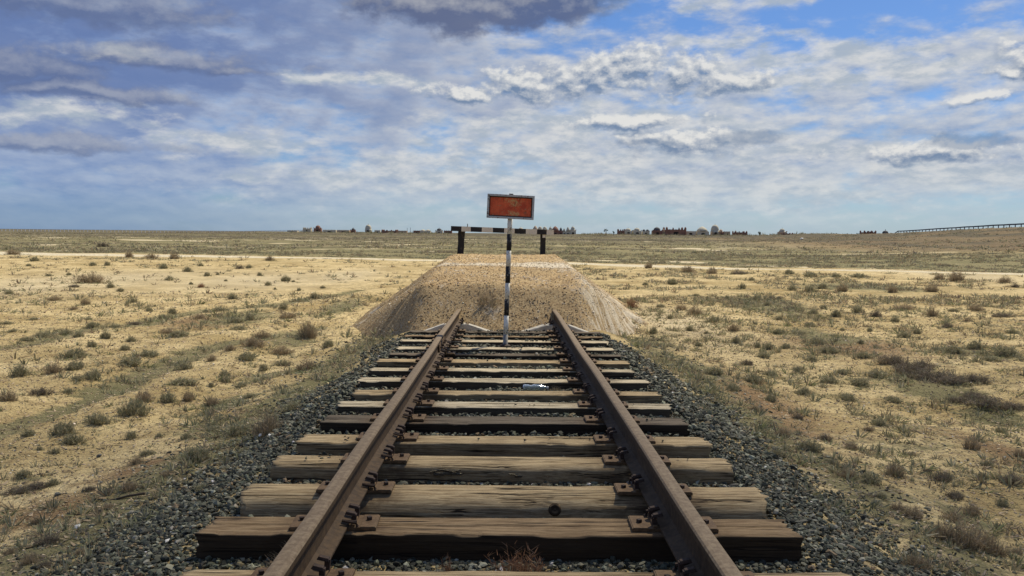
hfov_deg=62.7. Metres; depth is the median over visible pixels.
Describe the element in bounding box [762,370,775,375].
grass tuft
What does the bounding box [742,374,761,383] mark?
grass tuft
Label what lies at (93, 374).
grass tuft
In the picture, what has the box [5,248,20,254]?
dry shrub
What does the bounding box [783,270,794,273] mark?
grass tuft
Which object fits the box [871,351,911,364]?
dead brushwood
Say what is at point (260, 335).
dry shrub
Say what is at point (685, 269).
dry shrub
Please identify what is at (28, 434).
grass tuft
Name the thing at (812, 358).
grass tuft
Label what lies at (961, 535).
dry shrub
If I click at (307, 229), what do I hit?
walled tomb
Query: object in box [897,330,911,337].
grass tuft
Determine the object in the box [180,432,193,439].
grass tuft
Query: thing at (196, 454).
grass tuft
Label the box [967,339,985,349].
grass tuft
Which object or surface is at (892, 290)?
dry shrub
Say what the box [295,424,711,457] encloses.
railway sleeper
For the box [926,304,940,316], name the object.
dry shrub
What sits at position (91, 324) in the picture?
grass tuft
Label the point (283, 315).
dry shrub
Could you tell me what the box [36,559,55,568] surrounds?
dark shrub
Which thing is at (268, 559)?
twig tangle
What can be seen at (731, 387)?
grass tuft
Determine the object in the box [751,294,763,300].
grass tuft
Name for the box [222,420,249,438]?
grass tuft
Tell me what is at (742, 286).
grass tuft
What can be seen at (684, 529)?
rail
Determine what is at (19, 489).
dark shrub
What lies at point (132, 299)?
grass tuft
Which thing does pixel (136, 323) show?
dark shrub
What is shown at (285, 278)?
grass tuft
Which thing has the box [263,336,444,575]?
rail
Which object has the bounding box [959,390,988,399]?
dead brushwood
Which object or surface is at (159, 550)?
ballast
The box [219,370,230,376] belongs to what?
grass tuft
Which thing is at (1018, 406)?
dead brushwood
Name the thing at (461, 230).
buffer stop
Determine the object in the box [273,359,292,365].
grass tuft
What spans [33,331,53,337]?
grass tuft
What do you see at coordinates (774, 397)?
grass tuft
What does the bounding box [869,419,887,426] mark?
grass tuft
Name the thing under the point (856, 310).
grass tuft
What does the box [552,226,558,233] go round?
tomb
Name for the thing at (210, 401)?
dry shrub
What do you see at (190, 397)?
dry shrub
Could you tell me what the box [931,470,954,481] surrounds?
dark shrub
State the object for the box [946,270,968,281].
dry shrub
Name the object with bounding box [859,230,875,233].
walled tomb
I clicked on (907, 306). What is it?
dry shrub
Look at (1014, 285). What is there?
dark shrub
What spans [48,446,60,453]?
grass tuft
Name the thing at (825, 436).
dark shrub
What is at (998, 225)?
bridge
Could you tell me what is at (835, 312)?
grass tuft
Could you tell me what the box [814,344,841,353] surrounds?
grass tuft
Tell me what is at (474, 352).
stone chips
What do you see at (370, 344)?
ground cover
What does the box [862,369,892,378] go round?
grass tuft
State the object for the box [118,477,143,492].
dry shrub
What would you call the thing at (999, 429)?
grass tuft
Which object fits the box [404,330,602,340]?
railway sleeper
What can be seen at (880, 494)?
grass tuft
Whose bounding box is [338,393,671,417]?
railway sleeper
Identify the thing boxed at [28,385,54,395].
dark shrub
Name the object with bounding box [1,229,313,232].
roadside fence
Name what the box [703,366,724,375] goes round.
grass tuft
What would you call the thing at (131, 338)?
grass tuft
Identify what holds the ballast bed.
on the ground at (306, 283)
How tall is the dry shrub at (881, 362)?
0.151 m
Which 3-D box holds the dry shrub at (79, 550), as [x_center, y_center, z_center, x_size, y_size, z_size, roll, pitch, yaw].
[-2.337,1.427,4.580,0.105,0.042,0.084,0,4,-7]
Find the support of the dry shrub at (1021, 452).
on the ground at (306, 283)
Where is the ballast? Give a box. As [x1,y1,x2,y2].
[29,332,965,575]
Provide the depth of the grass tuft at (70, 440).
7.66 m
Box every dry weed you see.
[438,553,453,571]
[476,289,501,308]
[484,542,546,571]
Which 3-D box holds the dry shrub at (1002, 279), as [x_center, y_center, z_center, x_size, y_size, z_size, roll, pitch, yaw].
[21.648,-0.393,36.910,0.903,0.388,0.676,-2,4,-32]
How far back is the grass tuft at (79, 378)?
10.87 m
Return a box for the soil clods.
[0,289,1023,575]
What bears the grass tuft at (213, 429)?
on the ground at (306, 283)
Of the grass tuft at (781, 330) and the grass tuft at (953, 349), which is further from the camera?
the grass tuft at (781, 330)
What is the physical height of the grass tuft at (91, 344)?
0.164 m
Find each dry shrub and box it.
[0,389,18,401]
[0,546,17,554]
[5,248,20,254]
[15,551,41,565]
[27,516,41,523]
[41,363,65,374]
[46,295,61,300]
[65,270,111,283]
[66,306,77,309]
[75,547,84,554]
[80,298,90,304]
[101,503,113,509]
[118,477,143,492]
[125,250,133,256]
[127,456,143,464]
[133,388,154,401]
[142,253,159,258]
[160,326,171,333]
[160,469,175,476]
[168,250,180,258]
[181,389,194,401]
[192,312,204,318]
[206,352,216,361]
[206,396,220,405]
[222,343,238,351]
[240,336,265,347]
[247,411,287,437]
[254,329,270,337]
[264,254,273,260]
[269,344,293,354]
[278,311,296,318]
[292,358,324,369]
[295,317,318,338]
[643,261,652,267]
[675,304,687,309]
[680,263,695,271]
[686,303,704,314]
[705,267,718,273]
[724,322,741,330]
[773,427,790,436]
[833,466,858,478]
[835,281,848,291]
[844,441,859,449]
[864,425,874,430]
[877,355,892,364]
[884,459,905,476]
[887,285,898,292]
[889,502,904,510]
[892,304,913,309]
[895,551,941,570]
[901,503,925,518]
[922,283,939,291]
[923,517,957,540]
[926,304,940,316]
[933,271,944,279]
[939,509,963,522]
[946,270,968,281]
[946,518,990,553]
[961,434,981,449]
[961,501,982,515]
[967,303,986,310]
[979,533,1014,557]
[996,276,1014,282]
[1010,548,1023,554]
[1012,447,1023,456]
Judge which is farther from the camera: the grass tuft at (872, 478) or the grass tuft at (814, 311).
the grass tuft at (814, 311)
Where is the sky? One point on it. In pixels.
(768, 117)
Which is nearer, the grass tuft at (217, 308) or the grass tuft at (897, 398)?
the grass tuft at (897, 398)
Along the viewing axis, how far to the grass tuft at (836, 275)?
39.75 m
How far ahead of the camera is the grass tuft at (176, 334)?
15.72 m
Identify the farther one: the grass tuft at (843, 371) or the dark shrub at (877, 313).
the dark shrub at (877, 313)
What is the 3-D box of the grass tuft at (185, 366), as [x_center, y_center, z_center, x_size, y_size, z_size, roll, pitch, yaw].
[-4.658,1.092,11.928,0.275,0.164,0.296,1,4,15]
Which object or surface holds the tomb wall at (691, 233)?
on the ground at (306, 283)
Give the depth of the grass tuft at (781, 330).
17.17 m
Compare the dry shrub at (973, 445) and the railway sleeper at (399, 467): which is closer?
the railway sleeper at (399, 467)
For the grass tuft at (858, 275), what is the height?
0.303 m
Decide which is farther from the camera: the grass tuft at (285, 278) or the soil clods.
the grass tuft at (285, 278)
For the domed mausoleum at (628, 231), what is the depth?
517.22 m
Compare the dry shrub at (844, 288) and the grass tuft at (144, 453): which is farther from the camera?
the dry shrub at (844, 288)
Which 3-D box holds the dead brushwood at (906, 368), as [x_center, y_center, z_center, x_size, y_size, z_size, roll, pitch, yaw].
[5.925,1.169,12.492,0.619,0.245,0.644,2,4,28]
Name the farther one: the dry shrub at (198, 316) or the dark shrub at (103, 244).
the dark shrub at (103, 244)
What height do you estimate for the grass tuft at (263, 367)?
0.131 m
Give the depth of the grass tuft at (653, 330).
17.03 m
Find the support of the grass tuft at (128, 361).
on the ground at (306, 283)
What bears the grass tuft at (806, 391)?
on the ground at (306, 283)
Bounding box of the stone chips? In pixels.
[305,329,688,459]
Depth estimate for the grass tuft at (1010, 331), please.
17.74 m
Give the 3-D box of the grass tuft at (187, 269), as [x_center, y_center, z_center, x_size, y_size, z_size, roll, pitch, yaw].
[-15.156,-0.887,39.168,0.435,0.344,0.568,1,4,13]
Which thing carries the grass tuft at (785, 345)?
on the ground at (306, 283)
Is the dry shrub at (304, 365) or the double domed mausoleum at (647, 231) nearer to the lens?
the dry shrub at (304, 365)
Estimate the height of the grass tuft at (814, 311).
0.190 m
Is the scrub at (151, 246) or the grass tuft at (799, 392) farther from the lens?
the scrub at (151, 246)
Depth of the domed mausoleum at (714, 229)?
517.64 m
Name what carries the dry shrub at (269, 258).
on the ground at (306, 283)
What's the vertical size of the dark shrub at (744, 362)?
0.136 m
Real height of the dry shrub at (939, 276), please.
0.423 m
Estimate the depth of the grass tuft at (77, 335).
15.52 m
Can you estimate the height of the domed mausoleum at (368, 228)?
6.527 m
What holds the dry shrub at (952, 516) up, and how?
on the ground at (306, 283)
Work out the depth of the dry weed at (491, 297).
14.04 m
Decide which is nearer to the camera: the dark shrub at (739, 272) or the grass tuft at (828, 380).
the grass tuft at (828, 380)
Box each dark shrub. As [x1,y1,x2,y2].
[0,485,38,494]
[25,479,50,489]
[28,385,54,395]
[31,533,62,545]
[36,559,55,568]
[81,485,96,491]
[96,241,108,246]
[98,487,115,494]
[127,321,142,324]
[731,269,748,274]
[738,358,754,365]
[790,414,803,420]
[817,433,831,441]
[869,310,881,316]
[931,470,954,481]
[941,322,953,327]
[944,489,965,499]
[991,312,1014,316]
[996,473,1023,484]
[1011,282,1019,287]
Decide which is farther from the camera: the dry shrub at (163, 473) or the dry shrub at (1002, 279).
the dry shrub at (1002, 279)
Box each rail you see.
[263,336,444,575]
[437,309,460,351]
[551,310,742,575]
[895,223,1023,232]
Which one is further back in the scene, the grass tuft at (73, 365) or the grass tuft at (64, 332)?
the grass tuft at (64, 332)
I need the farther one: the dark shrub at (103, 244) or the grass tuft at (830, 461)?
the dark shrub at (103, 244)
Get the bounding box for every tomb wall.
[323,230,336,232]
[686,231,695,235]
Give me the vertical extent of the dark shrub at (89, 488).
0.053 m
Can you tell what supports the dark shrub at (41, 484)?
on the ground at (306, 283)
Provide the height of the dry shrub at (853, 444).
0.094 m
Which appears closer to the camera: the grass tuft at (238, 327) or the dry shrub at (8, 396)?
the dry shrub at (8, 396)
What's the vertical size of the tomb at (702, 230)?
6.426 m
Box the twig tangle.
[256,553,277,567]
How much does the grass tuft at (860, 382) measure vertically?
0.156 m
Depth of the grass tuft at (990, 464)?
7.17 m
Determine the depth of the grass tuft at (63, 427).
7.90 m
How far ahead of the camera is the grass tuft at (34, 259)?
49.99 m
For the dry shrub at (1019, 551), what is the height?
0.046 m
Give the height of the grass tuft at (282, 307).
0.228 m
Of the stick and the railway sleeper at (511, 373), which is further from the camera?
the railway sleeper at (511, 373)
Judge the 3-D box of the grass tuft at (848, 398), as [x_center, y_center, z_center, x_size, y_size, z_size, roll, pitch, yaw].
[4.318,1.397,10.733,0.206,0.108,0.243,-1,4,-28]
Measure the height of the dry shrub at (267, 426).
0.262 m
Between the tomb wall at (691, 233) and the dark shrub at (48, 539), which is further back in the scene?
the tomb wall at (691, 233)
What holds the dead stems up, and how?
on the ground at (306, 283)
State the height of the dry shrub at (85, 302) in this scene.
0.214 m
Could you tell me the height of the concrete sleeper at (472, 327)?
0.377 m
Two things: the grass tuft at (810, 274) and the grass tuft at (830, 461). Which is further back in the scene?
the grass tuft at (810, 274)
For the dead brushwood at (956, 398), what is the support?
on the ground at (306, 283)
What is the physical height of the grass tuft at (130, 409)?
0.219 m
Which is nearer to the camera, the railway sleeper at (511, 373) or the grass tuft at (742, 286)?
the railway sleeper at (511, 373)
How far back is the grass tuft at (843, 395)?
10.88 m
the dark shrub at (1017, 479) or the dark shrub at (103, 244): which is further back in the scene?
the dark shrub at (103, 244)
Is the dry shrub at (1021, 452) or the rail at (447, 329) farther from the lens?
the rail at (447, 329)
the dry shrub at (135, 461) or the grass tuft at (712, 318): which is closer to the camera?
the dry shrub at (135, 461)
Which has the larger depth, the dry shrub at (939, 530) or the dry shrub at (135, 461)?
the dry shrub at (135, 461)
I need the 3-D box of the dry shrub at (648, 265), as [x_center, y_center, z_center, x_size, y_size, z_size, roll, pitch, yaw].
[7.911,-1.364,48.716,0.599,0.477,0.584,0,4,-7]
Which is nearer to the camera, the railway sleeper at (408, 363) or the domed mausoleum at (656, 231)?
the railway sleeper at (408, 363)
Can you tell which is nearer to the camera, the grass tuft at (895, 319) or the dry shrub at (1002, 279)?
the grass tuft at (895, 319)
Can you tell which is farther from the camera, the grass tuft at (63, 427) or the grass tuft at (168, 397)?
the grass tuft at (168, 397)
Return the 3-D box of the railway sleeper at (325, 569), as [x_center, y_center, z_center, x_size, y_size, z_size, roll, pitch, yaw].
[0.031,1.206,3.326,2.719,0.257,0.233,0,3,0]
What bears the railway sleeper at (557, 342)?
on the ballast bed
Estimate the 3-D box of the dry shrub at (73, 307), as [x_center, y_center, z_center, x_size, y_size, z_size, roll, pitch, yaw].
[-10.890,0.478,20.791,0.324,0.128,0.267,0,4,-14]
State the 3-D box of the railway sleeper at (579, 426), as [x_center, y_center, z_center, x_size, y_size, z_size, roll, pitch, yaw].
[-0.055,1.032,6.301,2.730,0.257,0.251,0,5,0]
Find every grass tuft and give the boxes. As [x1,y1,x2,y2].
[7,362,32,377]
[13,469,31,478]
[18,336,35,340]
[19,428,35,436]
[29,256,39,260]
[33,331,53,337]
[47,419,79,435]
[47,478,60,485]
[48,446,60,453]
[57,433,86,445]
[58,347,88,358]
[60,329,70,334]
[60,388,75,392]
[64,359,87,370]
[71,331,84,337]
[71,374,85,380]
[82,367,104,380]
[82,410,115,424]
[83,320,98,327]
[86,341,96,346]
[100,330,110,338]
[106,283,115,287]
[109,323,122,327]
[116,354,149,366]
[116,395,150,415]
[118,344,129,350]
[124,429,136,439]
[126,336,135,341]
[128,297,137,302]
[138,449,155,455]
[140,349,159,356]
[159,263,168,268]
[160,390,176,402]
[167,308,175,313]
[168,330,190,337]
[168,376,199,385]
[173,359,193,370]
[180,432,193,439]
[180,442,209,463]
[182,266,192,271]
[193,482,208,491]
[202,424,222,433]
[212,305,227,310]
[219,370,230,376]
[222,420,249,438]
[227,293,238,298]
[228,316,245,322]
[229,325,247,329]
[235,349,256,360]
[235,381,247,387]
[241,392,257,397]
[245,313,257,320]
[259,363,270,371]
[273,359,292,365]
[278,302,289,309]
[278,400,301,411]
[280,274,291,281]
[310,291,320,298]
[321,339,333,347]
[647,327,657,332]
[665,278,678,284]
[685,325,695,330]
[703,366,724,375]
[706,315,719,322]
[726,381,738,390]
[729,335,742,342]
[736,282,746,288]
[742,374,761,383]
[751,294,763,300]
[755,351,771,358]
[761,341,775,349]
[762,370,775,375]
[764,393,777,402]
[771,449,788,457]
[772,328,784,333]
[781,342,791,348]
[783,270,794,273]
[787,285,796,290]
[793,388,803,394]
[796,438,825,452]
[797,385,810,394]
[802,272,819,276]
[802,354,819,361]
[803,284,817,291]
[805,321,817,326]
[806,336,826,344]
[808,308,816,313]
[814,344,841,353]
[817,282,828,288]
[818,375,838,383]
[824,456,837,464]
[828,273,841,276]
[830,308,841,316]
[833,368,852,375]
[835,392,853,397]
[841,393,856,401]
[842,378,873,387]
[851,304,863,312]
[852,272,864,277]
[854,351,876,358]
[854,470,884,484]
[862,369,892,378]
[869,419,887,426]
[874,491,888,498]
[884,395,903,402]
[889,316,899,321]
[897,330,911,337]
[912,328,920,333]
[938,344,964,353]
[946,307,959,311]
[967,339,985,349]
[977,471,987,479]
[981,459,994,467]
[982,355,1000,361]
[984,343,1022,357]
[992,426,1007,432]
[994,497,1009,506]
[1004,329,1020,333]
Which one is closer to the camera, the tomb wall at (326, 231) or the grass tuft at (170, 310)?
the grass tuft at (170, 310)
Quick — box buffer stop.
[451,224,553,253]
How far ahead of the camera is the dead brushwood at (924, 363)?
12.78 m
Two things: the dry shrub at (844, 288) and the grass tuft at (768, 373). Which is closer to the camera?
the grass tuft at (768, 373)
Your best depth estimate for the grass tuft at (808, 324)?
18.43 m
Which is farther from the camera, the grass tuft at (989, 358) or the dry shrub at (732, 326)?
the dry shrub at (732, 326)
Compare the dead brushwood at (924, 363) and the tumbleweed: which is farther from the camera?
the tumbleweed
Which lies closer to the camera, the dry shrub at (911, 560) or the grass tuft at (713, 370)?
the dry shrub at (911, 560)
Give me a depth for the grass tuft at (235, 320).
18.33 m
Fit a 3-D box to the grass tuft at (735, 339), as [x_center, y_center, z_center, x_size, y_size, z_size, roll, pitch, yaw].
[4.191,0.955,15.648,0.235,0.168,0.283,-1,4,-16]
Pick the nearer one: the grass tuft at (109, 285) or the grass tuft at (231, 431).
the grass tuft at (231, 431)
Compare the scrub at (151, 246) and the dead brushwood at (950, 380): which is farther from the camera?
the scrub at (151, 246)
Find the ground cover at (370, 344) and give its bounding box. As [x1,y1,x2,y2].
[0,246,1023,575]
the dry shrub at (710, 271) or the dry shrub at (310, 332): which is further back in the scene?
the dry shrub at (710, 271)
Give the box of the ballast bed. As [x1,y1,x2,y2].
[261,337,772,561]
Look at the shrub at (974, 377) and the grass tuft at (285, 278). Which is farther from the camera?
the grass tuft at (285, 278)
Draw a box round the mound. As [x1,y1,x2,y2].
[352,254,648,337]
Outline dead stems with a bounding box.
[0,309,1023,575]
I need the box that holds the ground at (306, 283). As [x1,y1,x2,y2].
[0,227,1023,575]
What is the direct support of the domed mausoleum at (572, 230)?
on the ground at (306, 283)
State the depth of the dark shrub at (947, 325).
18.73 m
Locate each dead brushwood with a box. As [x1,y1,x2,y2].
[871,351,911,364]
[890,360,926,374]
[893,364,955,381]
[904,357,936,369]
[927,370,972,384]
[948,395,972,402]
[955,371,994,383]
[957,394,1013,410]
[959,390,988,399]
[998,401,1023,410]
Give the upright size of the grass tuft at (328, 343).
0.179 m
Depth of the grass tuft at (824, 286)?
30.36 m
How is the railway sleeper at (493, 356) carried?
on the ballast bed
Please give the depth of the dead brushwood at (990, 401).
10.53 m
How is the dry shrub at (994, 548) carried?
on the ground at (306, 283)
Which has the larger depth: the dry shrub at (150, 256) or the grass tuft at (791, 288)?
the dry shrub at (150, 256)
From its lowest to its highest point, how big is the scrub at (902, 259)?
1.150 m
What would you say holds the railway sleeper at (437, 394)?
on the ballast bed
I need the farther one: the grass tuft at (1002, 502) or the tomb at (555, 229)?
the tomb at (555, 229)
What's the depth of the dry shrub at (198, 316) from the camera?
18.67 m
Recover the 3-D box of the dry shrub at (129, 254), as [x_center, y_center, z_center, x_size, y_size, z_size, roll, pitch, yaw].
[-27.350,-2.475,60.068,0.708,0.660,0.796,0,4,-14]
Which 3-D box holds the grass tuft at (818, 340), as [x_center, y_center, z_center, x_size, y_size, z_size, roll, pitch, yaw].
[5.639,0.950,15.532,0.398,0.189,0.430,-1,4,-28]
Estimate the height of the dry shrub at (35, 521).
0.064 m
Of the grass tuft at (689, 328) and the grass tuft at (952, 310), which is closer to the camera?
the grass tuft at (689, 328)
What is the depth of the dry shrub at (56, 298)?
23.36 m
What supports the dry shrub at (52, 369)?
on the ground at (306, 283)
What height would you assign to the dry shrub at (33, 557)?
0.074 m
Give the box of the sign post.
[486,194,534,346]
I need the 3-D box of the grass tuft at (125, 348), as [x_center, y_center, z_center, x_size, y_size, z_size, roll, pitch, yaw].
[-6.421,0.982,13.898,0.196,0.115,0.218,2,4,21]
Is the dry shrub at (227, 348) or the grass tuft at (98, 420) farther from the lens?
the dry shrub at (227, 348)
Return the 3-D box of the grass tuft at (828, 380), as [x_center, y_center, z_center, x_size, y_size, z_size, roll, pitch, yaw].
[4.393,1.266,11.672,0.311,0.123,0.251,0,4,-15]
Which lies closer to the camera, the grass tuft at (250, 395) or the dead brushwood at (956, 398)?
the grass tuft at (250, 395)
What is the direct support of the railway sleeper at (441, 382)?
on the ballast bed
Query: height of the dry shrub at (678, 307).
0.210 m
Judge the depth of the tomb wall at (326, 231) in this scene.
514.78 m
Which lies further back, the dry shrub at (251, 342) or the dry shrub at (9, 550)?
the dry shrub at (251, 342)
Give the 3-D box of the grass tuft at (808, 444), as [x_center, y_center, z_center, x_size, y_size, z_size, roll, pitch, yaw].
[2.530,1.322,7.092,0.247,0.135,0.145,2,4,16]
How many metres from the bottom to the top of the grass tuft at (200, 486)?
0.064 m
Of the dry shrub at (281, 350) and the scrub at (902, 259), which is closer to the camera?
the dry shrub at (281, 350)
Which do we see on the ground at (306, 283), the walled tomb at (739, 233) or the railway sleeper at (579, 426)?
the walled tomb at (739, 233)
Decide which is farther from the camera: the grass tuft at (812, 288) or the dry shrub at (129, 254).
the dry shrub at (129, 254)
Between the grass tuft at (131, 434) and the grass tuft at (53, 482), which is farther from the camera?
the grass tuft at (131, 434)
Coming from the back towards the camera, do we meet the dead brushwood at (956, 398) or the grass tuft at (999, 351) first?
the grass tuft at (999, 351)
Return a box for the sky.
[0,0,1023,234]
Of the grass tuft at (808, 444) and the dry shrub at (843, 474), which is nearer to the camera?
the dry shrub at (843, 474)
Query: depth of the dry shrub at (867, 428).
8.58 m
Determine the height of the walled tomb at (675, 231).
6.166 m
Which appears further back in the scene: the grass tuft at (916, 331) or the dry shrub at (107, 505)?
the grass tuft at (916, 331)
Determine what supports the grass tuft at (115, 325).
on the ground at (306, 283)
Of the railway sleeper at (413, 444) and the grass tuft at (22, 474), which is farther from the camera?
the grass tuft at (22, 474)
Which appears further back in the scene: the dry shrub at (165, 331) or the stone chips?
the dry shrub at (165, 331)
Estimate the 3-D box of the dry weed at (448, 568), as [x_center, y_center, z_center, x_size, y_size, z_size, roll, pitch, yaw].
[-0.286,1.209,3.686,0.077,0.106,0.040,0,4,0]
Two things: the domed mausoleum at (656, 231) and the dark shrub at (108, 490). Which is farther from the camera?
the domed mausoleum at (656, 231)
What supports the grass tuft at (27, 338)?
on the ground at (306, 283)
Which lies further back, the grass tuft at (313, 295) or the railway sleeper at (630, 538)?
the grass tuft at (313, 295)
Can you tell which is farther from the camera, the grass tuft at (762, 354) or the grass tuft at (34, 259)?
the grass tuft at (34, 259)
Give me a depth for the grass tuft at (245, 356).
12.72 m
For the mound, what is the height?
1.678 m
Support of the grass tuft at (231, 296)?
on the ground at (306, 283)
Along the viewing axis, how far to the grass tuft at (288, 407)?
7.98 m
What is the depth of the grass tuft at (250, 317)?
18.95 m
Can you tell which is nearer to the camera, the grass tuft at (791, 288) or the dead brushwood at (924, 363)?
the dead brushwood at (924, 363)
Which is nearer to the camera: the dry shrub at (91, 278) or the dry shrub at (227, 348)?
the dry shrub at (227, 348)
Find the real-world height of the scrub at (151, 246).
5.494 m
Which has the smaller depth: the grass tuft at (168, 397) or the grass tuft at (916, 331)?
the grass tuft at (168, 397)
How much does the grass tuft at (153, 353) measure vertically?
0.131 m
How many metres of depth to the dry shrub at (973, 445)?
7.84 m
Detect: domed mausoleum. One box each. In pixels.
[313,225,321,231]
[365,225,371,231]
[570,227,575,233]
[624,228,632,233]
[632,228,641,234]
[642,229,649,233]
[651,227,662,234]
[710,225,718,234]
[777,229,786,234]
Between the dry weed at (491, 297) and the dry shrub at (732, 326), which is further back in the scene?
the dry shrub at (732, 326)
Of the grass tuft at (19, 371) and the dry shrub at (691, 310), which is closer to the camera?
the grass tuft at (19, 371)
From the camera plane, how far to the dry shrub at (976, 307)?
22.80 m
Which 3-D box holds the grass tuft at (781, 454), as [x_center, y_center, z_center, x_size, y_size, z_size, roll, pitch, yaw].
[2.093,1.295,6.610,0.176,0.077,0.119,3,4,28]
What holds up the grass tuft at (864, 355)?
on the ground at (306, 283)
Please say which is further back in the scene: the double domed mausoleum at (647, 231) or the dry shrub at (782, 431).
the double domed mausoleum at (647, 231)
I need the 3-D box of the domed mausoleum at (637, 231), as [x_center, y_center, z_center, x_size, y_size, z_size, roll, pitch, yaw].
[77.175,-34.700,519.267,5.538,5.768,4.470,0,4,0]
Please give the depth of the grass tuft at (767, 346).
14.79 m
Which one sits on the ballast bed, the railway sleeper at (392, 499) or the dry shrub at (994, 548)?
the railway sleeper at (392, 499)
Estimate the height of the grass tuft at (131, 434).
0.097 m
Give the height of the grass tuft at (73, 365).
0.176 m
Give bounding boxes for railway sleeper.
[179,554,850,575]
[194,503,802,562]
[240,471,768,518]
[270,444,733,486]
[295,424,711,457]
[320,406,689,436]
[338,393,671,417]
[352,382,661,403]
[357,370,650,390]
[369,361,634,379]
[376,352,629,369]
[389,346,621,360]
[397,340,613,354]
[400,334,608,347]
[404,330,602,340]
[409,325,600,336]
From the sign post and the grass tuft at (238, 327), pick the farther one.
the grass tuft at (238, 327)
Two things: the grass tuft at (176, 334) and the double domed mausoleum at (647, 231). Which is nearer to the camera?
the grass tuft at (176, 334)
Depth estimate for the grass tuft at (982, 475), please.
6.68 m
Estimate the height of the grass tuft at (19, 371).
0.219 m
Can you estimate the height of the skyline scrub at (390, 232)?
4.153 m
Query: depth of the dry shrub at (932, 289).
29.31 m
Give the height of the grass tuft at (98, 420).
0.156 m
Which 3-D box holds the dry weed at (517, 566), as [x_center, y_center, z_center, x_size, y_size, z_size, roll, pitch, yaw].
[0.021,1.182,3.670,0.285,0.174,0.181,0,4,-6]
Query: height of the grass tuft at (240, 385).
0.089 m
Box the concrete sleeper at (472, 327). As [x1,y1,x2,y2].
[426,317,588,331]
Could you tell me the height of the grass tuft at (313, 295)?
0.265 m
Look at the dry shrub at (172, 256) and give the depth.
57.50 m
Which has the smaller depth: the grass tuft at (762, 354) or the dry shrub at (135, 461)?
the dry shrub at (135, 461)
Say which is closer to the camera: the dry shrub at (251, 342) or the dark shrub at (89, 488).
the dark shrub at (89, 488)
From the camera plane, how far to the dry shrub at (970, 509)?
5.90 m
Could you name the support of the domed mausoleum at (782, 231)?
on the ground at (306, 283)
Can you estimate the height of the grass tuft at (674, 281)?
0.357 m
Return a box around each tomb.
[303,227,311,231]
[381,229,397,232]
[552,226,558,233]
[663,227,685,235]
[696,226,708,235]
[732,231,746,234]
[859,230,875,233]
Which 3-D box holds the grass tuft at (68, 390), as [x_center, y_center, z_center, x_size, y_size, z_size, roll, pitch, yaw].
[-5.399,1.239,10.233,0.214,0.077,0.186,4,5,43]
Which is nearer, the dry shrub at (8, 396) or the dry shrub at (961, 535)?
the dry shrub at (961, 535)
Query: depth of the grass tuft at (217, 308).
20.90 m
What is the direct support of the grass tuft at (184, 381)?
on the ground at (306, 283)
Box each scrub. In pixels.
[0,226,1023,256]
[0,247,1023,306]
[289,230,816,235]
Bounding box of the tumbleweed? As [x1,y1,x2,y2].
[623,295,641,307]
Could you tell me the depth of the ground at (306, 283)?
15.40 m
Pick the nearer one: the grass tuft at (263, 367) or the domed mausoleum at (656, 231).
the grass tuft at (263, 367)
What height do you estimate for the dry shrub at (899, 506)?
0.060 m
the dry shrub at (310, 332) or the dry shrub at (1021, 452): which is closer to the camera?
the dry shrub at (1021, 452)
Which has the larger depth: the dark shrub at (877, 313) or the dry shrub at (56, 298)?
the dry shrub at (56, 298)
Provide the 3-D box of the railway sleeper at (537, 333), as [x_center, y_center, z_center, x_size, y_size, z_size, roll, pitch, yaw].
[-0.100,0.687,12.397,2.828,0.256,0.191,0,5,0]
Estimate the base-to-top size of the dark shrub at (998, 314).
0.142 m
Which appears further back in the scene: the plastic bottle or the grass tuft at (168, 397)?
the grass tuft at (168, 397)
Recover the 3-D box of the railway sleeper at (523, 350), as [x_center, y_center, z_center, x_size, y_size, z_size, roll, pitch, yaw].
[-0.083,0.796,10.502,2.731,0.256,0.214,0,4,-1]
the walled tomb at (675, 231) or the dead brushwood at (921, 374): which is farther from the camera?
the walled tomb at (675, 231)
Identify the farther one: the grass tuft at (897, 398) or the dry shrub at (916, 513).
the grass tuft at (897, 398)
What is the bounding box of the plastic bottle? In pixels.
[523,384,548,390]
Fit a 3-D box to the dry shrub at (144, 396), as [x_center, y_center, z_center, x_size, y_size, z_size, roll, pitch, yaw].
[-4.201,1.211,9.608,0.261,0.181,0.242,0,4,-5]
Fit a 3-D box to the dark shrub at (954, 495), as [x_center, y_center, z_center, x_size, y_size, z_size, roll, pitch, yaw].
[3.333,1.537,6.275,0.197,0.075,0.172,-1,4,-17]
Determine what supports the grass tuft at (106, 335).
on the ground at (306, 283)
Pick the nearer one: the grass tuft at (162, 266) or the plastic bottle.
the plastic bottle
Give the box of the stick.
[97,492,145,499]
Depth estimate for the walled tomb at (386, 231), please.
514.57 m
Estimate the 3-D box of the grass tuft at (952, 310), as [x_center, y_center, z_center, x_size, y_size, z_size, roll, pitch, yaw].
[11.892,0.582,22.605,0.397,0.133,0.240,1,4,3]
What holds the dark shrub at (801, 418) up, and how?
on the ground at (306, 283)
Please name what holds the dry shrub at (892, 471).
on the ground at (306, 283)
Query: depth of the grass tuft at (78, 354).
13.00 m
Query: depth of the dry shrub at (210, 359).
12.55 m

